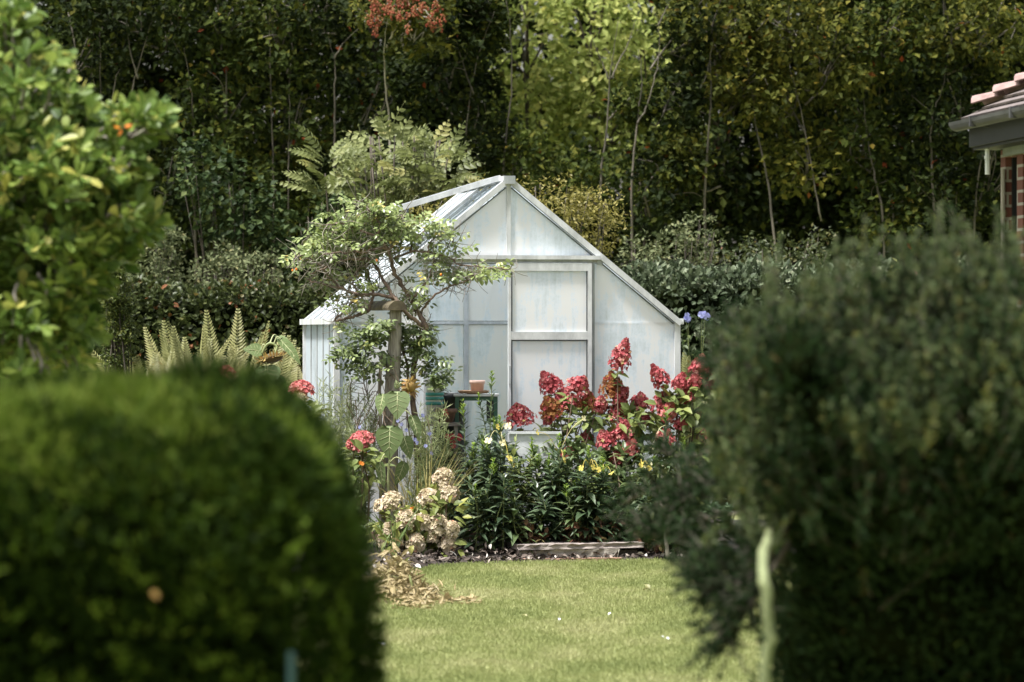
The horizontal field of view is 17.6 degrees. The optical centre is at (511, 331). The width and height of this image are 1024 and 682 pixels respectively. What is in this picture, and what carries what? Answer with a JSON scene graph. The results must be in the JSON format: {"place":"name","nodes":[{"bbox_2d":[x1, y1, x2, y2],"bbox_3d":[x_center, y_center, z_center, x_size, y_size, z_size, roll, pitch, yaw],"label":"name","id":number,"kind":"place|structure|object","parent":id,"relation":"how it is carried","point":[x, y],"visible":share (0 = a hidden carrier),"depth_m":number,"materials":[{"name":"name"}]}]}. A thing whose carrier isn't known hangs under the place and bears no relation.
{"place":"outdoors","nodes":[
{"label":"outdoors","id":0,"kind":"place"},
{"bbox_2d":[348,436,483,542],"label":"straw grass","id":1,"kind":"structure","parent":0,"point":[426,485],"depth_m":23.70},
{"bbox_2d":[425,379,443,421],"bbox_3d":[-0.572,0.513,24.500,0.140,0.314,0.140,0,0,0],"label":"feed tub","id":2,"kind":"object","parent":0,"point":[432,397],"visible":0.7,"depth_m":24.44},
{"bbox_2d":[437,408,463,518],"bbox_3d":[-0.451,1.076,24.261,0.200,1.030,0.188,0,0,18],"label":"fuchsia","id":3,"kind":"object","parent":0,"point":[453,447],"visible":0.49,"depth_m":24.25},
{"bbox_2d":[38,0,971,282],"label":"sky","id":4,"kind":"structure","parent":0,"point":[550,36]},
{"bbox_2d":[295,515,793,681],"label":"lawn","id":5,"kind":"structure","parent":0,"point":[735,517],"depth_m":17.48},
{"bbox_2d":[14,0,101,264],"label":"hedgerow tree","id":6,"kind":"object","parent":5,"relation":"on","point":[53,11],"visible":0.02,"depth_m":41.14,"materials":[{"name":"green plant"}]},
{"bbox_2d":[24,0,141,219],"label":"wild tree","id":7,"kind":"object","parent":5,"relation":"on","point":[89,54],"visible":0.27,"depth_m":35.40,"materials":[{"name":"green plant"}]},
{"bbox_2d":[0,0,182,385],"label":"evergreen tree","id":8,"kind":"object","parent":5,"relation":"on","point":[70,167],"visible":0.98,"depth_m":13.18,"materials":[{"name":"green plant"}]},
{"bbox_2d":[46,0,203,283],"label":"hedgerow tree","id":9,"kind":"object","parent":5,"relation":"on","point":[145,87],"visible":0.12,"depth_m":40.94,"materials":[{"name":"green plant"}]},
{"bbox_2d":[68,0,244,229],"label":"wild tree","id":10,"kind":"object","parent":5,"relation":"on","point":[158,34],"visible":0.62,"depth_m":35.45,"materials":[{"name":"green plant"}]},
{"bbox_2d":[123,224,198,303],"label":"grey shrub","id":11,"kind":"object","parent":5,"relation":"on","point":[162,261],"visible":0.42,"depth_m":32.33,"materials":[{"name":"green plant"}]},
{"bbox_2d":[51,274,345,379],"bbox_3d":[-3.199,0.563,31.042,3.739,2.212,1.268,0,0,0],"label":"beech hedge","id":12,"kind":"object","parent":5,"relation":"on","point":[180,310],"visible":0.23,"depth_m":30.66,"materials":[{"name":"plant"}]},
{"bbox_2d":[0,350,397,681],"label":"yew hedge","id":13,"kind":"object","parent":5,"relation":"on","point":[199,498],"visible":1,"depth_m":7.31,"materials":[{"name":"plant"}]},
{"bbox_2d":[168,235,241,300],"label":"grey shrub","id":14,"kind":"object","parent":5,"relation":"on","point":[216,263],"visible":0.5,"depth_m":32.54,"materials":[{"name":"green plant"}]},
{"bbox_2d":[140,0,289,300],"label":"hedgerow tree","id":15,"kind":"object","parent":5,"relation":"on","point":[185,82],"visible":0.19,"depth_m":40.69,"materials":[{"name":"green plant"}]},
{"bbox_2d":[157,0,311,280],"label":"wild tree","id":16,"kind":"object","parent":5,"relation":"on","point":[244,136],"visible":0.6,"depth_m":35.42,"materials":[{"name":"green plant"}]},
{"bbox_2d":[167,129,305,303],"bbox_3d":[-2.769,-0.203,33.216,1.396,3.652,1.080,0,0,0],"label":"ivy thicket","id":17,"kind":"object","parent":5,"relation":"on","point":[210,197],"visible":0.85,"depth_m":33.08,"materials":[{"name":"green plant"}]},
{"bbox_2d":[219,242,319,302],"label":"grey shrub","id":18,"kind":"object","parent":5,"relation":"on","point":[254,259],"visible":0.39,"depth_m":32.33,"materials":[{"name":"green plant"}]},
{"bbox_2d":[222,0,355,281],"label":"wild tree","id":19,"kind":"object","parent":5,"relation":"on","point":[293,133],"visible":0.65,"depth_m":35.47,"materials":[{"name":"green plant"}]},
{"bbox_2d":[221,0,365,298],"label":"hedgerow tree","id":20,"kind":"object","parent":5,"relation":"on","point":[281,119],"visible":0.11,"depth_m":41.13,"materials":[{"name":"green plant"}]},
{"bbox_2d":[270,169,368,302],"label":"ivy thicket","id":21,"kind":"object","parent":5,"relation":"on","point":[323,206],"visible":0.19,"depth_m":32.88,"materials":[{"name":"green plant"}]},
{"bbox_2d":[276,122,374,297],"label":"tree fern","id":22,"kind":"object","parent":5,"relation":"on","point":[310,165],"visible":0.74,"depth_m":30.70,"materials":[{"name":"green plant"}]},
{"bbox_2d":[262,0,431,281],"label":"wild tree","id":23,"kind":"object","parent":5,"relation":"on","point":[357,100],"visible":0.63,"depth_m":35.51,"materials":[{"name":"green plant"}]},
{"bbox_2d":[297,0,461,300],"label":"hedgerow tree","id":24,"kind":"object","parent":5,"relation":"on","point":[362,52],"visible":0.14,"depth_m":40.38,"materials":[{"name":"green plant"}]},
{"bbox_2d":[312,101,489,269],"bbox_3d":[-0.972,-0.248,30.522,1.558,3.748,1.648,0,0,-22],"label":"ash shrub","id":25,"kind":"object","parent":5,"relation":"on","point":[407,181],"visible":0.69,"depth_m":30.31,"materials":[{"name":"green plant"}]},
{"bbox_2d":[339,0,466,176],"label":"rowan","id":26,"kind":"object","parent":5,"relation":"on","point":[404,17],"visible":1,"depth_m":34.40,"materials":[{"name":"red plant"}]},
{"bbox_2d":[365,513,485,613],"bbox_3d":[-0.649,1.423,20.260,0.781,0.598,2.752,0,0,-14],"label":"clippings heap","id":27,"kind":"object","parent":5,"relation":"on","point":[411,589],"visible":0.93,"depth_m":19.97,"materials":[{"name":"plant"}]},
{"bbox_2d":[382,0,523,267],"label":"hedgerow tree","id":28,"kind":"object","parent":5,"relation":"on","point":[498,88],"visible":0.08,"depth_m":40.69,"materials":[{"name":"green plant"}]},
{"bbox_2d":[386,0,521,186],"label":"wild tree","id":29,"kind":"object","parent":5,"relation":"on","point":[469,15],"visible":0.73,"depth_m":35.36,"materials":[{"name":"green plant"}]},
{"bbox_2d":[300,175,683,539],"bbox_3d":[-0.199,0.218,25.935,2.720,2.804,2.048,0,0,-10],"label":"greenhouse","id":30,"kind":"object","parent":5,"relation":"on","point":[571,303],"visible":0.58,"depth_m":25.06,"materials":[{"name":"metal"}]},
{"bbox_2d":[508,263,591,525],"bbox_3d":[0.287,0.482,25.006,0.642,1.995,0.044,0,0,-10],"label":"door","id":31,"kind":"structure","parent":30,"relation":"in","point":[550,307],"depth_m":25.01,"materials":[{"name":"metal"}]},
{"bbox_2d":[458,0,553,196],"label":"wild tree","id":32,"kind":"object","parent":5,"relation":"on","point":[507,156],"visible":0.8,"depth_m":35.42,"materials":[{"name":"green plant"}]},
{"bbox_2d":[454,119,570,214],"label":"thicket shrub","id":33,"kind":"object","parent":5,"relation":"on","point":[531,132],"visible":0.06,"depth_m":39.90,"materials":[{"name":"green plant"}]},
{"bbox_2d":[406,172,631,258],"bbox_3d":[0.036,0.120,28.598,2.014,3.009,1.102,0,0,0],"label":"golden bush","id":34,"kind":"object","parent":5,"relation":"on","point":[566,212],"visible":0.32,"depth_m":28.53,"materials":[{"name":"yellow plant"}]},
{"bbox_2d":[37,0,1020,324],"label":"wood","id":35,"kind":"object","parent":5,"relation":"on","point":[537,32],"depth_m":50.61,"materials":[{"name":"plant"}]},
{"bbox_2d":[295,518,793,573],"bbox_3d":[-0.200,1.575,23.800,6.800,0.082,7.600,0,0,0],"label":"soil bed","id":36,"kind":"object","parent":5,"relation":"on","point":[475,554],"visible":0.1,"depth_m":23.39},
{"bbox_2d":[98,249,140,374],"bbox_3d":[-3.153,0.451,26.493,0.346,2.344,0.363,0,0,-23],"label":"columnar cypress","id":37,"kind":"object","parent":36,"relation":"on","point":[119,308],"visible":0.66,"depth_m":26.44,"materials":[{"name":"green plant"}]},
{"bbox_2d":[127,335,231,372],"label":"fern","id":38,"kind":"object","parent":36,"relation":"on","point":[169,357],"visible":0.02,"depth_m":27.06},
{"bbox_2d":[91,320,301,377],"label":"fern","id":39,"kind":"object","parent":36,"relation":"on","point":[165,353],"visible":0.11,"depth_m":27.27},
{"bbox_2d":[147,308,296,370],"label":"fern","id":40,"kind":"object","parent":36,"relation":"on","point":[240,345],"visible":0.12,"depth_m":27.15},
{"bbox_2d":[191,335,302,386],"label":"fern","id":41,"kind":"object","parent":36,"relation":"on","point":[287,366],"visible":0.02,"depth_m":26.88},
{"bbox_2d":[243,334,300,378],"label":"sunflower","id":42,"kind":"object","parent":36,"relation":"on","point":[285,344],"visible":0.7,"depth_m":24.26,"materials":[{"name":"green plant"}]},
{"bbox_2d":[290,379,333,530],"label":"hydrangea","id":43,"kind":"object","parent":36,"relation":"on","point":[308,388],"visible":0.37,"depth_m":23.95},
{"bbox_2d":[312,369,359,460],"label":"feathery plant","id":44,"kind":"object","parent":36,"relation":"on","point":[341,419],"visible":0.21,"depth_m":24.09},
{"bbox_2d":[341,386,382,546],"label":"feathery plant","id":45,"kind":"object","parent":36,"relation":"on","point":[370,417],"visible":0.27,"depth_m":23.97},
{"bbox_2d":[342,430,394,549],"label":"hydrangea","id":46,"kind":"object","parent":36,"relation":"on","point":[357,442],"visible":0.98,"depth_m":23.64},
{"bbox_2d":[361,300,406,547],"bbox_3d":[-0.946,0.688,24.263,0.162,1.824,0.708,0,0,-19],"label":"rustic post","id":47,"kind":"object","parent":36,"relation":"on","point":[396,307],"visible":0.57,"depth_m":24.01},
{"bbox_2d":[278,183,525,508],"bbox_3d":[-0.801,0.180,24.143,1.835,2.559,0.810,0,0,0],"label":"climbing rose","id":48,"kind":"object","parent":47,"relation":"attached to","point":[379,214],"visible":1,"depth_m":24.08,"materials":[{"name":"green plant"}]},
{"bbox_2d":[363,503,423,558],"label":"strap plant","id":49,"kind":"object","parent":36,"relation":"on","point":[401,535],"visible":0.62,"depth_m":22.87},
{"bbox_2d":[358,413,432,512],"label":"bellflower","id":50,"kind":"object","parent":36,"relation":"on","point":[414,439],"visible":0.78,"depth_m":23.62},
{"bbox_2d":[365,490,426,554],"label":"hydrangea","id":51,"kind":"object","parent":36,"relation":"on","point":[414,541],"visible":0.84,"depth_m":23.17,"materials":[{"name":"plant"}]},
{"bbox_2d":[375,374,421,521],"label":"sunflower","id":52,"kind":"object","parent":36,"relation":"on","point":[391,439],"visible":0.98,"depth_m":23.49,"materials":[{"name":"green plant"}]},
{"bbox_2d":[399,400,452,508],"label":"feathery plant","id":53,"kind":"object","parent":36,"relation":"on","point":[437,434],"visible":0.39,"depth_m":23.92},
{"bbox_2d":[394,467,471,556],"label":"hydrangea","id":54,"kind":"object","parent":36,"relation":"on","point":[430,520],"visible":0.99,"depth_m":23.26,"materials":[{"name":"plant"}]},
{"bbox_2d":[432,393,464,537],"bbox_3d":[-0.474,1.020,24.750,0.250,1.120,0.250,0,0,0],"label":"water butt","id":55,"kind":"object","parent":36,"relation":"on","point":[449,398],"visible":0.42,"depth_m":24.65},
{"bbox_2d":[453,398,480,542],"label":"evening primrose","id":56,"kind":"object","parent":36,"relation":"on","point":[466,442],"visible":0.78,"depth_m":24.02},
{"bbox_2d":[447,442,492,541],"bbox_3d":[-0.316,1.190,23.836,0.414,0.793,0.444,0,0,0],"label":"evening primrose","id":57,"kind":"object","parent":36,"relation":"on","point":[471,455],"visible":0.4,"depth_m":23.82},
{"bbox_2d":[454,394,498,538],"bbox_3d":[-0.264,1.023,24.620,0.335,1.114,0.330,0,0,0],"label":"plant stand","id":58,"kind":"object","parent":36,"relation":"on","point":[473,397],"visible":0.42,"depth_m":24.47,"materials":[{"name":"metal"}]},
{"bbox_2d":[457,475,500,551],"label":"evening primrose","id":59,"kind":"object","parent":36,"relation":"on","point":[477,517],"visible":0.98,"depth_m":23.44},
{"bbox_2d":[455,429,504,544],"bbox_3d":[-0.214,1.135,23.935,0.407,0.870,0.448,0,0,38],"label":"evening primrose","id":60,"kind":"object","parent":36,"relation":"on","point":[481,436],"visible":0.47,"depth_m":23.87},
{"bbox_2d":[462,487,500,551],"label":"evening primrose","id":61,"kind":"object","parent":36,"relation":"on","point":[481,529],"visible":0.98,"depth_m":23.50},
{"bbox_2d":[474,370,504,544],"bbox_3d":[-0.164,0.925,23.983,0.290,1.291,0.300,0,0,0],"label":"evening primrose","id":62,"kind":"object","parent":36,"relation":"on","point":[490,419],"visible":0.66,"depth_m":23.96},
{"bbox_2d":[467,457,514,547],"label":"evening primrose","id":63,"kind":"object","parent":36,"relation":"on","point":[493,465],"visible":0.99,"depth_m":23.47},
{"bbox_2d":[296,540,687,596],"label":"bark litter","id":64,"kind":"object","parent":36,"relation":"on","point":[418,555],"visible":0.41,"depth_m":23.24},
{"bbox_2d":[471,414,528,549],"bbox_3d":[-0.085,1.079,23.632,0.431,0.983,0.421,0,0,0],"label":"evening primrose","id":65,"kind":"object","parent":36,"relation":"on","point":[485,451],"visible":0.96,"depth_m":23.60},
{"bbox_2d":[481,472,526,552],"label":"evening primrose","id":66,"kind":"object","parent":36,"relation":"on","point":[501,519],"visible":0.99,"depth_m":23.46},
{"bbox_2d":[472,438,549,545],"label":"leafy shrub","id":67,"kind":"object","parent":36,"relation":"on","point":[516,494],"visible":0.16,"depth_m":24.06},
{"bbox_2d":[494,434,539,541],"bbox_3d":[0.036,1.156,23.797,0.318,0.832,0.364,0,0,26],"label":"evening primrose","id":68,"kind":"object","parent":36,"relation":"on","point":[514,450],"visible":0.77,"depth_m":23.80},
{"bbox_2d":[497,494,554,553],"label":"evening primrose","id":69,"kind":"object","parent":36,"relation":"on","point":[515,535],"visible":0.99,"depth_m":23.46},
{"bbox_2d":[506,436,556,528],"bbox_3d":[0.154,1.162,23.891,0.383,0.818,0.483,0,0,29],"label":"evening primrose","id":70,"kind":"object","parent":36,"relation":"on","point":[537,458],"visible":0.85,"depth_m":23.85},
{"bbox_2d":[516,519,549,542],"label":"plant","id":71,"kind":"object","parent":36,"relation":"on","point":[531,527],"visible":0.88,"depth_m":23.52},
{"bbox_2d":[508,430,561,530],"bbox_3d":[0.166,1.155,24.300,0.394,0.850,0.322,0,0,0],"label":"white trough","id":72,"kind":"object","parent":36,"relation":"on","point":[523,438],"visible":0.43,"depth_m":24.15,"materials":[{"name":"plastic"}]},
{"bbox_2d":[508,478,565,541],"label":"evening primrose","id":73,"kind":"object","parent":36,"relation":"on","point":[540,499],"visible":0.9,"depth_m":23.61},
{"bbox_2d":[524,503,570,540],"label":"evening primrose","id":74,"kind":"object","parent":36,"relation":"on","point":[553,533],"visible":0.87,"depth_m":23.58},
{"bbox_2d":[503,370,612,538],"bbox_3d":[0.380,0.934,24.332,0.767,1.299,0.663,0,0,32],"label":"hydrangea","id":75,"kind":"object","parent":36,"relation":"on","point":[557,405],"visible":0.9,"depth_m":24.25,"materials":[{"name":"plant"}]},
{"bbox_2d":[535,415,585,540],"bbox_3d":[0.343,1.084,23.751,0.380,0.972,0.393,0,0,0],"label":"evening primrose","id":76,"kind":"object","parent":36,"relation":"on","point":[560,461],"visible":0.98,"depth_m":23.70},
{"bbox_2d":[542,454,582,540],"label":"evening primrose","id":77,"kind":"object","parent":36,"relation":"on","point":[559,470],"visible":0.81,"depth_m":23.76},
{"bbox_2d":[518,548,619,557],"bbox_3d":[0.398,1.571,23.459,0.717,0.075,0.154,0,0,-6],"label":"weathered plank","id":78,"kind":"object","parent":36,"relation":"on","point":[592,553],"visible":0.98,"depth_m":23.40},
{"bbox_2d":[507,539,643,549],"bbox_3d":[0.451,1.516,23.563,0.927,0.045,0.376,0,0,-12],"label":"weathered plank","id":79,"kind":"object","parent":78,"relation":"on","point":[544,545],"visible":0.93,"depth_m":23.41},
{"bbox_2d":[554,483,593,541],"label":"evening primrose","id":80,"kind":"object","parent":36,"relation":"on","point":[568,498],"visible":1,"depth_m":23.57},
{"bbox_2d":[537,436,613,539],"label":"leafy shrub","id":81,"kind":"object","parent":36,"relation":"on","point":[578,447],"visible":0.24,"depth_m":24.06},
{"bbox_2d":[564,445,614,541],"bbox_3d":[0.548,1.204,23.621,0.442,0.791,0.447,0,0,0],"label":"evening primrose","id":82,"kind":"object","parent":36,"relation":"on","point":[590,498],"visible":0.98,"depth_m":23.60,"materials":[{"name":"plant"}]},
{"bbox_2d":[597,491,630,541],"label":"evening primrose","id":83,"kind":"object","parent":36,"relation":"on","point":[613,522],"visible":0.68,"depth_m":23.61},
{"bbox_2d":[584,441,644,538],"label":"leafy shrub","id":84,"kind":"object","parent":36,"relation":"on","point":[599,451],"visible":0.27,"depth_m":24.01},
{"bbox_2d":[584,337,658,531],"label":"hydrangea","id":85,"kind":"object","parent":36,"relation":"on","point":[622,411],"visible":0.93,"depth_m":24.28,"materials":[{"name":"plant"}]},
{"bbox_2d":[643,353,721,472],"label":"hydrangea","id":86,"kind":"object","parent":36,"relation":"on","point":[686,389],"visible":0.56,"depth_m":24.33,"materials":[{"name":"plant"}]},
{"bbox_2d":[468,0,624,201],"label":"sunlit tree","id":87,"kind":"object","parent":5,"relation":"on","point":[526,107],"visible":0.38,"depth_m":42.20,"materials":[{"name":"green plant"}]},
{"bbox_2d":[531,125,637,275],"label":"thicket shrub","id":88,"kind":"object","parent":5,"relation":"on","point":[580,143],"visible":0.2,"depth_m":39.81,"materials":[{"name":"green plant"}]},
{"bbox_2d":[522,0,675,240],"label":"sunlit tree","id":89,"kind":"object","parent":5,"relation":"on","point":[574,98],"visible":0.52,"depth_m":42.16,"materials":[{"name":"green plant"}]},
{"bbox_2d":[538,12,664,250],"bbox_3d":[0.952,-0.889,35.641,1.201,5.056,1.130,0,0,-33],"label":"wild tree","id":90,"kind":"object","parent":5,"relation":"on","point":[629,109],"visible":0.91,"depth_m":35.48,"materials":[{"name":"green plant"}]},
{"bbox_2d":[611,229,669,287],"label":"grey shrub","id":91,"kind":"object","parent":5,"relation":"on","point":[644,251],"visible":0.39,"depth_m":30.98,"materials":[{"name":"green plant"}]},
{"bbox_2d":[580,128,703,287],"bbox_3d":[1.550,-0.433,39.981,1.608,4.135,1.720,0,0,0],"label":"thicket shrub","id":92,"kind":"object","parent":5,"relation":"on","point":[641,235],"visible":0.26,"depth_m":39.73,"materials":[{"name":"green plant"}]},
{"bbox_2d":[577,0,713,250],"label":"sunlit tree","id":93,"kind":"object","parent":5,"relation":"on","point":[620,15],"visible":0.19,"depth_m":42.25,"materials":[{"name":"green plant"}]},
{"bbox_2d":[623,442,687,555],"bbox_3d":[1.064,1.202,23.389,0.551,0.839,0.471,0,0,-18],"label":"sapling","id":94,"kind":"object","parent":5,"relation":"on","point":[637,478],"visible":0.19,"depth_m":23.37,"materials":[{"name":"green plant"}]},
{"bbox_2d":[618,0,725,268],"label":"wild tree","id":95,"kind":"object","parent":5,"relation":"on","point":[680,104],"visible":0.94,"depth_m":35.44,"materials":[{"name":"green plant"}]},
{"bbox_2d":[642,209,728,287],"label":"grey shrub","id":96,"kind":"object","parent":5,"relation":"on","point":[687,244],"visible":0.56,"depth_m":31.55,"materials":[{"name":"green plant"}]},
{"bbox_2d":[682,311,709,391],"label":"agapanthus","id":97,"kind":"object","parent":5,"relation":"on","point":[687,316],"visible":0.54,"depth_m":28.55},
{"bbox_2d":[629,0,805,287],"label":"hedgerow tree","id":98,"kind":"object","parent":5,"relation":"on","point":[735,175],"visible":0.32,"depth_m":40.03,"materials":[{"name":"green plant"}]},
{"bbox_2d":[646,0,803,261],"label":"wild tree","id":99,"kind":"object","parent":5,"relation":"on","point":[738,45],"visible":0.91,"depth_m":35.41,"materials":[{"name":"green plant"}]},
{"bbox_2d":[688,223,836,286],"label":"grey shrub","id":100,"kind":"object","parent":5,"relation":"on","point":[815,246],"visible":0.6,"depth_m":32.32,"materials":[{"name":"green plant"}]},
{"bbox_2d":[703,0,862,287],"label":"hedgerow tree","id":101,"kind":"object","parent":5,"relation":"on","point":[796,213],"visible":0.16,"depth_m":40.94,"materials":[{"name":"green plant"}]},
{"bbox_2d":[617,253,976,511],"bbox_3d":[2.501,0.483,30.102,4.646,2.388,1.449,0,0,0],"label":"laurel hedge","id":102,"kind":"object","parent":5,"relation":"on","point":[705,295],"visible":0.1,"depth_m":29.71,"materials":[{"name":"plant"}]},
{"bbox_2d":[713,0,905,261],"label":"wild tree","id":103,"kind":"object","parent":5,"relation":"on","point":[800,52],"visible":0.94,"depth_m":35.45,"materials":[{"name":"green plant"}]},
{"bbox_2d":[598,200,1023,681],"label":"heath shrub","id":104,"kind":"object","parent":5,"relation":"on","point":[884,476],"visible":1,"depth_m":9.74,"materials":[{"name":"green plant"}]},
{"bbox_2d":[785,0,961,283],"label":"hedgerow tree","id":105,"kind":"object","parent":5,"relation":"on","point":[833,214],"visible":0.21,"depth_m":41.04,"materials":[{"name":"green plant"}]},
{"bbox_2d":[811,0,954,265],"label":"wild tree","id":106,"kind":"object","parent":5,"relation":"on","point":[867,172],"visible":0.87,"depth_m":35.43,"materials":[{"name":"green plant"}]},
{"bbox_2d":[866,38,1002,260],"bbox_3d":[4.888,-0.771,35.579,2.186,4.817,1.557,0,0,0],"label":"wild tree","id":107,"kind":"object","parent":5,"relation":"on","point":[948,150],"visible":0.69,"depth_m":35.43,"materials":[{"name":"green plant"}]},
{"bbox_2d":[867,0,1019,263],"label":"hedgerow tree","id":108,"kind":"object","parent":5,"relation":"on","point":[930,95],"visible":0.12,"depth_m":41.04,"materials":[{"name":"green plant"}]},
{"bbox_2d":[875,0,1023,246],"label":"wild tree","id":109,"kind":"object","parent":5,"relation":"on","point":[973,7],"visible":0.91,"depth_m":35.41,"materials":[{"name":"green plant"}]},
{"bbox_2d":[945,0,1023,259],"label":"hedgerow tree","id":110,"kind":"object","parent":5,"relation":"on","point":[1009,78],"visible":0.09,"depth_m":40.95,"materials":[{"name":"green plant"}]},
{"bbox_2d":[948,72,1023,329],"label":"bungalow","id":111,"kind":"object","parent":5,"relation":"on","point":[998,124],"visible":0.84,"depth_m":20.16,"materials":[{"name":"tile"}]},
{"bbox_2d":[1012,158,1016,244],"bbox_3d":[3.095,0.029,20.176,0.040,2.182,0.240,0,0,-8],"label":"window","id":112,"kind":"structure","parent":111,"relation":"in","point":[1014,160],"depth_m":20.27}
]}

